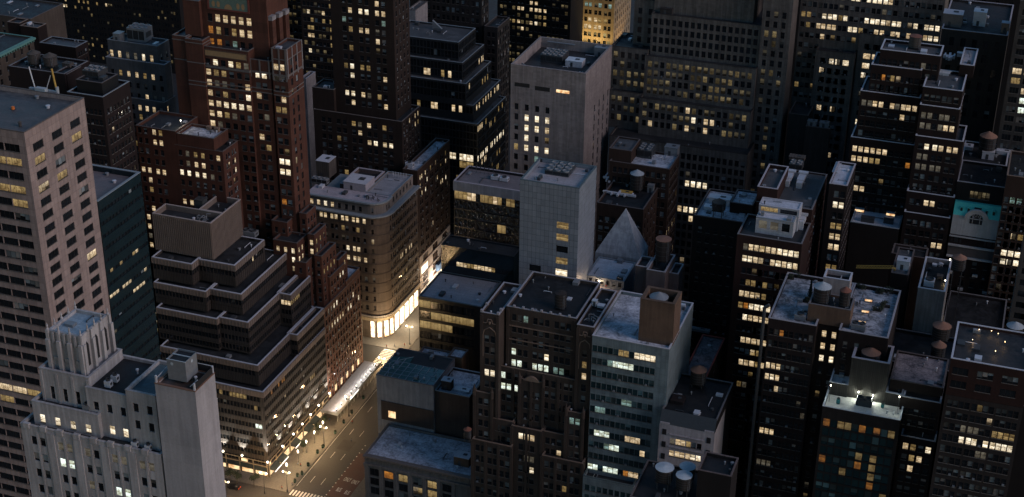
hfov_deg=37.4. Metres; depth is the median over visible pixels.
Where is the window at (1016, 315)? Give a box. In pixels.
[1013,312,1021,318]
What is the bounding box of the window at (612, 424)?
[610,421,614,427]
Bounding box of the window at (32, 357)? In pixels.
[22,352,36,361]
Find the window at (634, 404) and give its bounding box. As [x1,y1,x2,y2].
[631,401,636,408]
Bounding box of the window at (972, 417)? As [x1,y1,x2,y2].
[969,415,974,422]
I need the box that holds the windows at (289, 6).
[288,0,327,81]
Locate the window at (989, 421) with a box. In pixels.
[986,418,991,425]
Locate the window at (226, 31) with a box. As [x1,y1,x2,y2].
[224,28,228,35]
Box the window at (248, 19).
[246,18,251,26]
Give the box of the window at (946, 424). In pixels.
[943,422,948,429]
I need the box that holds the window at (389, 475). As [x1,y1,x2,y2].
[384,471,392,479]
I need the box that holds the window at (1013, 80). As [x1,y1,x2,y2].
[1010,77,1019,84]
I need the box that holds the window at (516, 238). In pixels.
[515,237,518,244]
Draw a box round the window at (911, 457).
[908,455,913,461]
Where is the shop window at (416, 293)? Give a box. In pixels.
[414,290,417,307]
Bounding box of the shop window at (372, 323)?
[371,321,374,336]
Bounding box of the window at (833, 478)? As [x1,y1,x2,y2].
[830,475,836,482]
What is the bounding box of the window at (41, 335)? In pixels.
[33,330,45,339]
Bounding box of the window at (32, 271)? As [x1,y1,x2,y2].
[23,266,37,275]
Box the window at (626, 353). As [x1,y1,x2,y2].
[624,351,628,357]
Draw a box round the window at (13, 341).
[5,337,19,346]
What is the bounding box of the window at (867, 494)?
[864,491,870,496]
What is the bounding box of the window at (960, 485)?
[957,482,962,489]
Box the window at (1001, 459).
[998,456,1004,463]
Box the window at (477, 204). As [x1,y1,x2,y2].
[476,203,479,210]
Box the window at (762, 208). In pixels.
[761,206,777,212]
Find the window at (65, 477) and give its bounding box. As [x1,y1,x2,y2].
[63,474,68,482]
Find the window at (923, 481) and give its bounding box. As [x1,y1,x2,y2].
[920,479,925,485]
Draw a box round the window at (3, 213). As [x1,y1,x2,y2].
[0,210,14,219]
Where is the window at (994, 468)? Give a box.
[991,466,996,473]
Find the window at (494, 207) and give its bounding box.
[493,206,496,213]
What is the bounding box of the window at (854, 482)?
[851,479,857,486]
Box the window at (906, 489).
[903,486,908,493]
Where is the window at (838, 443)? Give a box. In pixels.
[835,439,841,446]
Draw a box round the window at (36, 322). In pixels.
[31,318,45,327]
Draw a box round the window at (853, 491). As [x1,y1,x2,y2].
[850,488,856,495]
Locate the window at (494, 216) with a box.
[493,215,496,222]
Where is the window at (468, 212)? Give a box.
[467,211,470,218]
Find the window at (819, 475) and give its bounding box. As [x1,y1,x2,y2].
[816,472,822,479]
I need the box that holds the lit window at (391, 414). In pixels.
[388,411,395,418]
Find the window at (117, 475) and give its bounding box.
[114,471,119,478]
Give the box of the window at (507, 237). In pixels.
[506,235,509,243]
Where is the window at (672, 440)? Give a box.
[669,438,674,444]
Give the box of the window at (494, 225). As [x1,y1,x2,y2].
[493,224,496,231]
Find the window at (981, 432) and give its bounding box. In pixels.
[978,429,983,436]
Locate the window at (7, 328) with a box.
[3,324,17,333]
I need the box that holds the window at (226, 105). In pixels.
[224,102,228,108]
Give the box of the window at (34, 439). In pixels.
[32,436,36,443]
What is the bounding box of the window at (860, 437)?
[857,434,864,441]
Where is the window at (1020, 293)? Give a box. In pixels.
[1017,290,1023,296]
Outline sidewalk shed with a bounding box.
[320,361,380,421]
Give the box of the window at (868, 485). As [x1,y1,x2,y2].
[866,482,872,489]
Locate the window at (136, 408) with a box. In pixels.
[133,403,138,411]
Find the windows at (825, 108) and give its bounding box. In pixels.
[793,0,942,269]
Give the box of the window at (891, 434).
[887,431,894,438]
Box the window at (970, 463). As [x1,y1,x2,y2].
[967,461,972,468]
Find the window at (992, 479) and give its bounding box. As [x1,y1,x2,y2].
[989,477,994,484]
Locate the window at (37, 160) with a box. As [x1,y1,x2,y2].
[35,153,46,165]
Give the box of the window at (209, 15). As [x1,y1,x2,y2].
[208,13,212,21]
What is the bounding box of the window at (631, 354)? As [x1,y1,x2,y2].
[629,352,633,358]
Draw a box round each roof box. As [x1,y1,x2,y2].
[62,61,73,67]
[112,30,124,40]
[194,196,206,208]
[454,385,470,392]
[565,56,585,67]
[592,298,597,306]
[594,45,608,56]
[597,303,604,308]
[620,189,632,193]
[647,183,654,192]
[660,7,672,14]
[664,143,679,156]
[670,393,685,405]
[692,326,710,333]
[693,409,700,415]
[703,203,711,210]
[709,193,731,206]
[789,153,805,160]
[807,118,817,126]
[819,120,829,127]
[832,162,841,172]
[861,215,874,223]
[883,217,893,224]
[896,255,910,270]
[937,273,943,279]
[957,51,962,56]
[964,143,973,149]
[972,8,987,26]
[981,149,995,159]
[996,148,1010,155]
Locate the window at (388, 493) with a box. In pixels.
[384,490,393,496]
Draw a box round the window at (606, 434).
[604,432,608,438]
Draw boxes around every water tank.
[27,49,42,66]
[42,52,58,67]
[463,427,471,441]
[554,290,566,309]
[630,169,643,192]
[649,292,668,300]
[655,235,671,267]
[655,462,673,491]
[675,470,692,496]
[679,461,695,481]
[690,365,706,388]
[712,198,725,217]
[813,281,831,304]
[838,286,851,307]
[861,347,880,360]
[908,34,922,49]
[930,340,946,357]
[931,321,951,343]
[945,254,966,336]
[977,131,997,156]
[1006,322,1023,331]
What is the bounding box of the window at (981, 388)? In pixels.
[974,384,990,393]
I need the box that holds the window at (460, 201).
[459,200,462,207]
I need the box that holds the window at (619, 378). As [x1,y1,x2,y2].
[617,374,621,381]
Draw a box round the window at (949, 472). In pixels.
[947,468,952,475]
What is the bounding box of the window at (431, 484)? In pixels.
[427,481,436,489]
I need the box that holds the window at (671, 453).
[669,450,673,456]
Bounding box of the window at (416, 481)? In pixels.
[413,477,421,486]
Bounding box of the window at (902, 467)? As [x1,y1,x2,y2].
[899,464,904,470]
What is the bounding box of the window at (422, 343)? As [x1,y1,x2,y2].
[420,340,430,347]
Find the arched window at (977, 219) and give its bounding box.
[969,214,982,224]
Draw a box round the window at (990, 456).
[987,453,992,460]
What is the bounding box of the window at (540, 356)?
[538,353,542,360]
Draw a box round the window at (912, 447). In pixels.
[909,444,915,451]
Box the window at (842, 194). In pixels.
[840,192,844,198]
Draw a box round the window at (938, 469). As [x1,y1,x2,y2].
[936,466,941,473]
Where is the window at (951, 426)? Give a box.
[948,423,953,430]
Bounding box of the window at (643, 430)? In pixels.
[640,427,645,434]
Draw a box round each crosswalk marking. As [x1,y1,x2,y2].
[289,490,322,496]
[373,349,394,365]
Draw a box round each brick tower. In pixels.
[172,0,310,249]
[312,0,420,185]
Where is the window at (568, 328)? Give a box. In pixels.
[566,324,570,330]
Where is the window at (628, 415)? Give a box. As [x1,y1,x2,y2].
[625,412,630,419]
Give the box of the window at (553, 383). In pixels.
[551,381,555,388]
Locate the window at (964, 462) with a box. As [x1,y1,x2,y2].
[961,460,966,467]
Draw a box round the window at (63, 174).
[57,169,68,181]
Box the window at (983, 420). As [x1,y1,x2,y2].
[980,417,985,425]
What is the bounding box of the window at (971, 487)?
[968,484,974,491]
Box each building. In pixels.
[0,0,66,37]
[0,32,35,85]
[7,17,47,51]
[8,54,88,94]
[39,36,89,64]
[42,0,184,73]
[67,72,138,170]
[92,164,160,360]
[105,33,176,347]
[135,110,243,352]
[151,196,330,476]
[271,204,362,401]
[287,0,333,82]
[303,71,315,188]
[310,167,420,338]
[363,423,470,496]
[376,347,479,439]
[403,138,450,293]
[409,0,509,166]
[409,20,505,232]
[418,235,518,371]
[420,346,467,369]
[453,165,523,245]
[471,271,616,496]
[497,0,582,94]
[582,0,630,44]
[582,286,693,496]
[595,181,657,257]
[595,209,647,291]
[607,0,798,301]
[609,136,678,255]
[630,451,738,496]
[634,254,683,293]
[688,188,756,380]
[689,334,724,379]
[725,164,827,496]
[745,268,900,496]
[783,0,1019,165]
[784,101,831,173]
[790,0,948,276]
[819,161,855,276]
[843,39,978,270]
[845,210,902,287]
[887,243,928,329]
[889,350,948,496]
[890,328,953,496]
[912,256,951,333]
[929,321,1023,496]
[940,0,1013,141]
[943,160,1007,319]
[943,290,1006,337]
[962,140,1008,165]
[986,150,1023,328]
[996,0,1023,163]
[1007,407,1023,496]
[1008,234,1023,331]
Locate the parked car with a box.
[227,483,240,490]
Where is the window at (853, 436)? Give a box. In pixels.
[850,433,856,440]
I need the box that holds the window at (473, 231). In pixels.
[472,230,475,237]
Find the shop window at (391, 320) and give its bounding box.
[390,318,392,333]
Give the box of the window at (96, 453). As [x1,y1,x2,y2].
[94,450,99,458]
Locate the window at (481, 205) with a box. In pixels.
[480,203,483,211]
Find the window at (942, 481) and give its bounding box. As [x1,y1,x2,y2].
[939,478,944,485]
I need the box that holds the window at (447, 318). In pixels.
[442,314,451,322]
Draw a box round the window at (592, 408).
[589,405,594,411]
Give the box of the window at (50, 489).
[48,486,52,493]
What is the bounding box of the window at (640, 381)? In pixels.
[638,378,642,385]
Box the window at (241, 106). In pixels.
[239,104,243,110]
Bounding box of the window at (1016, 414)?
[1012,411,1018,419]
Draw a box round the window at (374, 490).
[371,486,379,495]
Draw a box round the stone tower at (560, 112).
[510,36,611,263]
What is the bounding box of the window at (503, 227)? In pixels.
[502,226,505,233]
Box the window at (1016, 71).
[1012,68,1021,74]
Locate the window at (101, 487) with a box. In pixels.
[98,483,103,490]
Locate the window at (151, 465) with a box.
[149,463,154,471]
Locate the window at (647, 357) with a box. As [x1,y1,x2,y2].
[645,355,649,361]
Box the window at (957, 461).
[954,459,959,465]
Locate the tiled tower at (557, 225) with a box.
[519,157,596,284]
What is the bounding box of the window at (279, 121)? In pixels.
[277,117,281,123]
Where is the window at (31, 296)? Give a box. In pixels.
[27,292,41,301]
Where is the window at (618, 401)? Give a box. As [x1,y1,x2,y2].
[616,398,620,405]
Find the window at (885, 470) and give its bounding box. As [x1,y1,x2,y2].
[882,467,889,474]
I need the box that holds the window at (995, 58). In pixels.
[992,56,997,64]
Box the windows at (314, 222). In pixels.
[312,222,361,398]
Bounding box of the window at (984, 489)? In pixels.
[982,487,986,493]
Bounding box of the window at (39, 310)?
[29,305,43,314]
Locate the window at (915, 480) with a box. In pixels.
[912,477,918,484]
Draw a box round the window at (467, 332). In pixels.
[463,328,473,336]
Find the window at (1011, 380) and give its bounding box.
[1001,376,1018,385]
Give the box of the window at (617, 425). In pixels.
[615,422,619,428]
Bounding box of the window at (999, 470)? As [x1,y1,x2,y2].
[996,467,1001,474]
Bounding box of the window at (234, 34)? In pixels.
[232,29,236,36]
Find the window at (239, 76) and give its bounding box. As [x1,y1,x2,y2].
[237,73,241,79]
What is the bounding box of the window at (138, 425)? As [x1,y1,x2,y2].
[135,420,140,428]
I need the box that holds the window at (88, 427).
[86,424,91,433]
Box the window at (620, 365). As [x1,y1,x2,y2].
[617,362,622,369]
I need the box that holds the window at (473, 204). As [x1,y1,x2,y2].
[472,202,475,210]
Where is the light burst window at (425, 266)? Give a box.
[422,261,427,272]
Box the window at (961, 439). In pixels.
[958,436,963,443]
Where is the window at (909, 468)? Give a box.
[906,465,912,472]
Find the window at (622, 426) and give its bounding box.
[620,423,624,429]
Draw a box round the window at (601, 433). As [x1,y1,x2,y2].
[599,431,603,437]
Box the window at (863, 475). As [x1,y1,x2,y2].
[860,472,866,479]
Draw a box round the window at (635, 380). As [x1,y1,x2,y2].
[632,377,637,384]
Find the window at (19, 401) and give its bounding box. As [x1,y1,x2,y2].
[15,398,28,406]
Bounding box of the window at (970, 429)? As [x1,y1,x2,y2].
[967,426,972,434]
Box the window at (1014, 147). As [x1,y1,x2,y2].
[1011,144,1019,150]
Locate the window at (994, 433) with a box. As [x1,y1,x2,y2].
[992,431,996,438]
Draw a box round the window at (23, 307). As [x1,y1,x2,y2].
[14,302,28,311]
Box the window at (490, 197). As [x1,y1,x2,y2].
[489,196,492,203]
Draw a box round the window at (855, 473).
[853,470,859,477]
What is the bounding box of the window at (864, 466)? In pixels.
[861,463,867,470]
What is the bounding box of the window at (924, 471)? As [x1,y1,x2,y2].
[921,468,927,475]
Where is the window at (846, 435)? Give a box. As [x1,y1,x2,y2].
[843,432,849,438]
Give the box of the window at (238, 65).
[236,62,240,68]
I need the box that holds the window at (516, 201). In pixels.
[515,200,518,207]
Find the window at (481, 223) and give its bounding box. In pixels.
[480,222,483,229]
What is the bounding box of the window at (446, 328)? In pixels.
[442,324,451,332]
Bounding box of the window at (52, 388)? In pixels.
[51,386,55,398]
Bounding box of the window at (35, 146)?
[33,139,44,151]
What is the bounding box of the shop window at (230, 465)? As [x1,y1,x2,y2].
[228,464,239,469]
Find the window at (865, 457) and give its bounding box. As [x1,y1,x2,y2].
[862,454,868,461]
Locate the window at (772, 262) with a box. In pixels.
[770,260,774,266]
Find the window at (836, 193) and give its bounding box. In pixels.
[834,191,838,197]
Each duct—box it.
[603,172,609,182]
[603,190,635,197]
[785,169,808,188]
[798,212,807,229]
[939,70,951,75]
[943,52,954,60]
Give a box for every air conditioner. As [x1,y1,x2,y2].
[82,401,89,411]
[104,377,112,388]
[110,372,119,383]
[131,438,138,447]
[144,442,152,450]
[243,227,258,237]
[405,161,413,168]
[491,173,499,180]
[499,175,508,181]
[794,311,806,321]
[851,320,865,331]
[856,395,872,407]
[923,276,934,287]
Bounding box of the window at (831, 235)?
[829,233,833,239]
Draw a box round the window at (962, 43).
[960,38,965,46]
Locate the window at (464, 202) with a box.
[463,201,466,208]
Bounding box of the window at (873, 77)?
[871,73,875,79]
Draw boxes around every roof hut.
[315,154,336,178]
[343,173,374,191]
[441,376,453,390]
[453,450,470,467]
[942,8,964,27]
[1000,20,1010,32]
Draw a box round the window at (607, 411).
[605,408,609,415]
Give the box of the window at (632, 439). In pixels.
[630,437,634,443]
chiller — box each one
[82,64,107,77]
[126,22,152,43]
[311,175,328,184]
[540,47,568,63]
[545,160,575,176]
[637,142,655,158]
[789,159,803,169]
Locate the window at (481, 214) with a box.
[480,213,483,220]
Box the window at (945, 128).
[943,125,947,131]
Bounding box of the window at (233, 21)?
[231,16,235,24]
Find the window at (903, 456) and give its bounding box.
[900,453,906,460]
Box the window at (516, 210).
[515,209,518,216]
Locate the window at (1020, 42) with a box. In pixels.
[1017,39,1023,45]
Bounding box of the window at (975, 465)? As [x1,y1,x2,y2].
[972,462,977,469]
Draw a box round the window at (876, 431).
[873,428,879,435]
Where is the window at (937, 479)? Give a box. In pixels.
[934,477,939,484]
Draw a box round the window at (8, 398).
[0,394,14,403]
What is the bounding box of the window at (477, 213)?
[476,212,479,219]
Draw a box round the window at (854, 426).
[851,424,858,431]
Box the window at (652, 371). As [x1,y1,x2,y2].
[649,368,654,375]
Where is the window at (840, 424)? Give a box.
[837,421,843,428]
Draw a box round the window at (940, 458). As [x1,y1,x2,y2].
[938,455,942,462]
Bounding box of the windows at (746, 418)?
[727,191,824,495]
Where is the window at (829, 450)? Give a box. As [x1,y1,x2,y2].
[827,447,833,454]
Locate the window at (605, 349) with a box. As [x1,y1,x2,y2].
[603,347,607,353]
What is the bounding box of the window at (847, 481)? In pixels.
[844,478,850,485]
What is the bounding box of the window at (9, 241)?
[4,237,18,246]
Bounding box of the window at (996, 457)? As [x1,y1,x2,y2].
[993,455,998,462]
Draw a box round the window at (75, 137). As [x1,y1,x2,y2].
[72,131,82,143]
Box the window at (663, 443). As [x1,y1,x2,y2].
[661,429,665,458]
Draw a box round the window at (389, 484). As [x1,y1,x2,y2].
[384,480,393,489]
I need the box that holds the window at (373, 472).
[370,468,378,476]
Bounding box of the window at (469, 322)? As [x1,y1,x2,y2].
[463,318,473,326]
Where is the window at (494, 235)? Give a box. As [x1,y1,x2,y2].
[493,233,496,240]
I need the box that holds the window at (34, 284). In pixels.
[25,279,39,288]
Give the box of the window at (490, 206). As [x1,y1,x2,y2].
[489,205,492,212]
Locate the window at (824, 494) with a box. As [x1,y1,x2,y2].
[821,491,827,496]
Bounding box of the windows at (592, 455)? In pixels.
[584,417,649,496]
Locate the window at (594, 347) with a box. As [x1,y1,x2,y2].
[592,345,596,351]
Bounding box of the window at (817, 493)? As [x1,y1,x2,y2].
[814,490,820,496]
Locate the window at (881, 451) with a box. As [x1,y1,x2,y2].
[878,448,884,455]
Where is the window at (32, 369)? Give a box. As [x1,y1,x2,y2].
[24,365,37,373]
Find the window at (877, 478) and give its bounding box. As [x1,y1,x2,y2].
[874,475,880,482]
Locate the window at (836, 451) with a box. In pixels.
[834,448,840,455]
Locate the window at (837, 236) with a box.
[835,234,839,240]
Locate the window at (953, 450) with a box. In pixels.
[950,446,955,453]
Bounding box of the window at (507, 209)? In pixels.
[506,208,509,215]
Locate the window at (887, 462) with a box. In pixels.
[884,458,890,465]
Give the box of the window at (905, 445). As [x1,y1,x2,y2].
[903,443,907,449]
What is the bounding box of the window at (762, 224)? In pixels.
[759,220,766,228]
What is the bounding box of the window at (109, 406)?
[107,404,112,412]
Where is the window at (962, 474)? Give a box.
[959,471,964,478]
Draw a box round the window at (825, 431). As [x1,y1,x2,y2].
[822,427,828,434]
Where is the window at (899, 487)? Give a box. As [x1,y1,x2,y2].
[896,485,901,491]
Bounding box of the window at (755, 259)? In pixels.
[753,257,757,263]
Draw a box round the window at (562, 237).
[556,233,567,240]
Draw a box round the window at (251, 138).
[249,136,253,142]
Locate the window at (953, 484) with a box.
[951,480,956,487]
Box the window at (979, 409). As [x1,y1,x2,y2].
[976,405,982,412]
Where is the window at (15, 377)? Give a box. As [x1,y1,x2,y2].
[11,374,24,382]
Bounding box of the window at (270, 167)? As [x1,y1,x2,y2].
[268,165,272,171]
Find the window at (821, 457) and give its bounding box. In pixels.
[819,454,825,461]
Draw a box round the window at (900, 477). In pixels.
[897,474,903,481]
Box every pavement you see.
[224,366,381,492]
[350,477,447,496]
[362,306,418,349]
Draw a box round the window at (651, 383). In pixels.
[649,380,653,387]
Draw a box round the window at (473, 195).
[472,193,475,200]
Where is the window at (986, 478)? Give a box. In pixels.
[983,476,988,482]
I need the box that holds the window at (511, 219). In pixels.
[510,218,513,225]
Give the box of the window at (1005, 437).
[1003,433,1008,440]
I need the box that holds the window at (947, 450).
[945,445,950,452]
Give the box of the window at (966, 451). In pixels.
[963,449,968,456]
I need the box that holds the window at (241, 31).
[240,30,243,37]
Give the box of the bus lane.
[326,453,364,496]
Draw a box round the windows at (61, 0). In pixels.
[61,0,173,68]
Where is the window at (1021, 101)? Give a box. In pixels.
[1019,98,1023,104]
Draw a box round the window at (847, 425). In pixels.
[844,422,851,429]
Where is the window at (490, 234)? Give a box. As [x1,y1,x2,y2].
[489,233,492,240]
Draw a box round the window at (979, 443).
[976,440,981,447]
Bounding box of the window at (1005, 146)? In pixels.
[1000,143,1008,148]
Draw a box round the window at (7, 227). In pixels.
[2,223,16,232]
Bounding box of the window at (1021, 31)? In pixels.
[1019,29,1023,35]
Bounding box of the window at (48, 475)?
[45,470,50,478]
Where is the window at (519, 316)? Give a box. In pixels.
[517,315,521,322]
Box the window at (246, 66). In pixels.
[243,63,248,69]
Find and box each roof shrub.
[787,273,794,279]
[803,296,810,302]
[856,283,866,289]
[871,304,883,311]
[875,287,884,293]
[879,300,889,308]
[884,286,893,293]
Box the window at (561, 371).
[559,368,563,375]
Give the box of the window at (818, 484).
[815,481,821,488]
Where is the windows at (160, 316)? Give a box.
[153,249,326,467]
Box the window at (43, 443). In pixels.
[40,438,45,445]
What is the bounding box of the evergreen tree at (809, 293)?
[807,277,812,296]
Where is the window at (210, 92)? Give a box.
[208,89,212,95]
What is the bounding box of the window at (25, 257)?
[21,253,36,262]
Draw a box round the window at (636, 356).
[634,353,638,359]
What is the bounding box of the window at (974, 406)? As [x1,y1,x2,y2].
[971,404,976,411]
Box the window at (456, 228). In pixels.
[455,227,458,234]
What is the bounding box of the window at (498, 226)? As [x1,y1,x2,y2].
[497,225,500,232]
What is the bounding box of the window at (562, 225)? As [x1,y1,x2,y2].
[557,222,568,229]
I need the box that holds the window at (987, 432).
[984,430,989,437]
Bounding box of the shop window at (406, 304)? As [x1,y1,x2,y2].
[405,301,408,318]
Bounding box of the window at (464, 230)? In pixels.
[463,228,466,235]
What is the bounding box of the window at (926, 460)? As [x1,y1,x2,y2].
[924,458,928,464]
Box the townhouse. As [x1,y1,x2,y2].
[657,373,733,469]
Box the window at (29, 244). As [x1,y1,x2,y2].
[19,239,34,249]
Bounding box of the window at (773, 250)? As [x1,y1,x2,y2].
[771,248,775,254]
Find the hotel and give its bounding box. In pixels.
[812,345,905,496]
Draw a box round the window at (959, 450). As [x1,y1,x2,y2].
[956,447,961,454]
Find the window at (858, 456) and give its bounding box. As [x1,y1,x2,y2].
[855,453,861,459]
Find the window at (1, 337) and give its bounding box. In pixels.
[0,336,4,343]
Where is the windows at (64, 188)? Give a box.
[0,117,103,496]
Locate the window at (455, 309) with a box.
[452,306,462,313]
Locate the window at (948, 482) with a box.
[945,479,950,486]
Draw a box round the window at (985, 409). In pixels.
[982,406,987,413]
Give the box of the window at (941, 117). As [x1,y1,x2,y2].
[939,114,943,120]
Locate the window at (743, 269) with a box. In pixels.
[741,267,745,273]
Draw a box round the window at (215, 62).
[213,59,217,65]
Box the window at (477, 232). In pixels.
[476,230,479,238]
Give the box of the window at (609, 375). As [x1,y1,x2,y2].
[606,372,611,379]
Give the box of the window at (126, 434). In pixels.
[124,429,128,436]
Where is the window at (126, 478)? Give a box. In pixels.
[123,473,128,481]
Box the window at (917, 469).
[914,467,919,473]
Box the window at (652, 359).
[650,356,654,362]
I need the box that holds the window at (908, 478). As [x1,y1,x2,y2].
[905,476,910,482]
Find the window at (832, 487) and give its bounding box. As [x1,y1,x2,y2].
[829,484,835,491]
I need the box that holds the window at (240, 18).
[239,17,243,25]
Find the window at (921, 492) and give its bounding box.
[918,489,923,496]
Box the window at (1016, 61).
[1013,58,1022,65]
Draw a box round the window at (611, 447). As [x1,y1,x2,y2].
[609,444,613,451]
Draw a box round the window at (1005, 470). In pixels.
[1002,468,1007,475]
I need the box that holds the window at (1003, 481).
[1000,479,1005,486]
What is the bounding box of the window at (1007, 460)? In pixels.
[1004,457,1009,464]
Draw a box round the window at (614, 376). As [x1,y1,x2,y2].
[612,373,616,380]
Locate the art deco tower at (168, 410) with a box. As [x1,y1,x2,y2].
[20,301,225,496]
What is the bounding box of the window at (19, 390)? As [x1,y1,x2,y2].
[13,386,26,394]
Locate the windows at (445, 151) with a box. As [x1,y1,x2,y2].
[427,151,448,279]
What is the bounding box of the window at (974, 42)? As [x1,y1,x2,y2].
[971,40,976,47]
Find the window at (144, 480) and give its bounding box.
[142,477,147,485]
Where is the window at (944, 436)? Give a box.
[941,433,946,440]
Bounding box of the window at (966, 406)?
[963,402,969,410]
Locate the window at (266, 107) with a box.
[264,104,268,110]
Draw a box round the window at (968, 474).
[965,472,970,479]
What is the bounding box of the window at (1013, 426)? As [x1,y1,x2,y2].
[1010,423,1016,430]
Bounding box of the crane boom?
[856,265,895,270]
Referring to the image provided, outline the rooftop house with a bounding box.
[587,256,635,294]
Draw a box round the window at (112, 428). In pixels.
[110,426,114,433]
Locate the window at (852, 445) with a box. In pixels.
[849,442,855,449]
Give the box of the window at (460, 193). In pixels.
[459,191,462,198]
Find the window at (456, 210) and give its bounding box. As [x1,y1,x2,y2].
[455,209,458,216]
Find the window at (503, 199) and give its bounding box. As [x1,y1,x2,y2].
[502,198,505,205]
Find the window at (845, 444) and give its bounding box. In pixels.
[842,441,848,447]
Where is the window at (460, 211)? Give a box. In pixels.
[459,209,462,217]
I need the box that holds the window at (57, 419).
[55,417,60,426]
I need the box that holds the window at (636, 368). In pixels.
[633,365,638,372]
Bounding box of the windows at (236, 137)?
[226,55,304,247]
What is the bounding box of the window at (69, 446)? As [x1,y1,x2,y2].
[67,444,72,452]
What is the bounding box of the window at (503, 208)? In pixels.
[502,207,505,214]
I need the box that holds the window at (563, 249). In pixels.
[556,245,567,252]
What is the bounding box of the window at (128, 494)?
[125,489,130,496]
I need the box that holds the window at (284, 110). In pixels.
[282,107,286,113]
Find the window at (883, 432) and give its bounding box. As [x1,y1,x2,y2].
[880,429,887,436]
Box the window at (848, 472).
[846,469,852,476]
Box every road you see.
[225,479,287,496]
[286,127,614,496]
[363,344,395,366]
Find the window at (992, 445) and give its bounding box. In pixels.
[989,442,994,449]
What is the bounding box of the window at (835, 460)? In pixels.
[833,457,839,464]
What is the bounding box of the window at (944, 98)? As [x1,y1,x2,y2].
[942,96,946,102]
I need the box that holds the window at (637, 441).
[635,438,639,444]
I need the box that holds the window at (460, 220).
[459,218,462,226]
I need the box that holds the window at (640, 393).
[637,390,642,397]
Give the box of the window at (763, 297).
[761,294,765,300]
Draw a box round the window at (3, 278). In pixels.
[0,274,9,282]
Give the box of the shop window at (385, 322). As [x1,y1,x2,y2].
[384,320,388,335]
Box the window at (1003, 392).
[999,389,1015,398]
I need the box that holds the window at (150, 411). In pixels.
[147,406,152,414]
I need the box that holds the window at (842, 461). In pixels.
[840,459,846,466]
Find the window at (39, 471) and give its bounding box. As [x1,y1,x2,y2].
[37,468,41,475]
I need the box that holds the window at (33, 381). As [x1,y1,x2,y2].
[26,377,39,386]
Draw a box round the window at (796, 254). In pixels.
[793,251,798,257]
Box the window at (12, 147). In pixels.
[4,143,19,152]
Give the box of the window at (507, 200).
[506,199,509,206]
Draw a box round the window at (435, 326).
[431,322,441,330]
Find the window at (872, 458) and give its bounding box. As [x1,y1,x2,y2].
[869,455,876,462]
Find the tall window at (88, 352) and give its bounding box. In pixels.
[86,341,90,365]
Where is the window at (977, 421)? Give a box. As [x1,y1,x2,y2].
[975,416,980,423]
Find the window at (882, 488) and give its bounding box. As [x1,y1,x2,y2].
[880,485,886,492]
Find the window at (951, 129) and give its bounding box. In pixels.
[949,126,953,132]
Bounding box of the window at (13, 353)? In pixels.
[7,349,21,358]
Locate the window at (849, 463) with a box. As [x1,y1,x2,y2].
[847,460,853,467]
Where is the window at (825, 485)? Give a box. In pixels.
[822,483,828,489]
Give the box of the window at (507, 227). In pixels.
[506,226,509,233]
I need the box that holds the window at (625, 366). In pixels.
[623,363,627,370]
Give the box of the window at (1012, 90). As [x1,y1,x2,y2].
[1009,87,1018,93]
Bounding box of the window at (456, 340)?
[453,337,461,344]
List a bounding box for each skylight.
[855,207,864,212]
[861,308,869,313]
[865,297,872,302]
[886,211,894,216]
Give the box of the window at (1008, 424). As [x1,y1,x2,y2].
[1005,422,1010,429]
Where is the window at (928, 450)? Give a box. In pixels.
[925,447,930,454]
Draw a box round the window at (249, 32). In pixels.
[247,31,251,38]
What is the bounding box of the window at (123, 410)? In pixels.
[121,407,125,415]
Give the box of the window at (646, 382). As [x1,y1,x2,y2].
[643,379,648,386]
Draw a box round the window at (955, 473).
[952,470,957,476]
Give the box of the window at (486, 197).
[485,195,488,202]
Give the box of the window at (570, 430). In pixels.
[569,428,573,435]
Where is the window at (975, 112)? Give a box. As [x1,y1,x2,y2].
[972,109,977,117]
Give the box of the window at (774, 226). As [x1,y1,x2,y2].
[770,222,778,230]
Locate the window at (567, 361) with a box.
[565,358,569,365]
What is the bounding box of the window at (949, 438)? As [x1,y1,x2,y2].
[947,434,952,441]
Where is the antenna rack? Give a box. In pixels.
[471,165,493,173]
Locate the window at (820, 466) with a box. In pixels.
[818,463,823,470]
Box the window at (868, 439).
[865,436,871,443]
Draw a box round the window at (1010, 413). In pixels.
[1007,410,1012,418]
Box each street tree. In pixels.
[225,467,234,482]
[232,470,241,483]
[249,472,260,486]
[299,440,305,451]
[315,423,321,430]
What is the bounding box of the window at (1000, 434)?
[997,432,1002,439]
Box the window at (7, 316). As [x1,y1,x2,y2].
[1,312,15,321]
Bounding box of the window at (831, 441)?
[828,438,834,445]
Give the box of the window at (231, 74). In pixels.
[229,72,233,78]
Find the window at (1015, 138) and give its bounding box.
[1013,135,1021,141]
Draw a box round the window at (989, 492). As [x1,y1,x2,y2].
[987,488,992,494]
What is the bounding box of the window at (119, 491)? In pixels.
[116,487,121,495]
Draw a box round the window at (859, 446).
[856,443,862,450]
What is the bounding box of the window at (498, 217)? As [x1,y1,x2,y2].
[497,215,500,223]
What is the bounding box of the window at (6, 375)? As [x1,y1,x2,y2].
[0,371,10,379]
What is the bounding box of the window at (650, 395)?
[648,392,652,399]
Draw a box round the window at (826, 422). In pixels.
[823,418,829,425]
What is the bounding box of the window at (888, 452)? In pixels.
[885,449,891,456]
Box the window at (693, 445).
[691,442,695,448]
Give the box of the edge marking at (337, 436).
[298,389,376,483]
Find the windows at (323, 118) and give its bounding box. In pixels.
[321,0,419,185]
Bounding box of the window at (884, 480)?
[881,476,887,483]
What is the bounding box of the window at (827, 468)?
[825,465,830,472]
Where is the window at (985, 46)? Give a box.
[983,41,988,48]
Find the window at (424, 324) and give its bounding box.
[420,320,430,328]
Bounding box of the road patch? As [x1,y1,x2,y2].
[336,440,355,450]
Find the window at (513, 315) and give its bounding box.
[511,314,516,321]
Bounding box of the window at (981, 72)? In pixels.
[979,69,983,76]
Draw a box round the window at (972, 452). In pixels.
[969,450,974,457]
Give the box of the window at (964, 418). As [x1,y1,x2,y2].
[962,414,967,421]

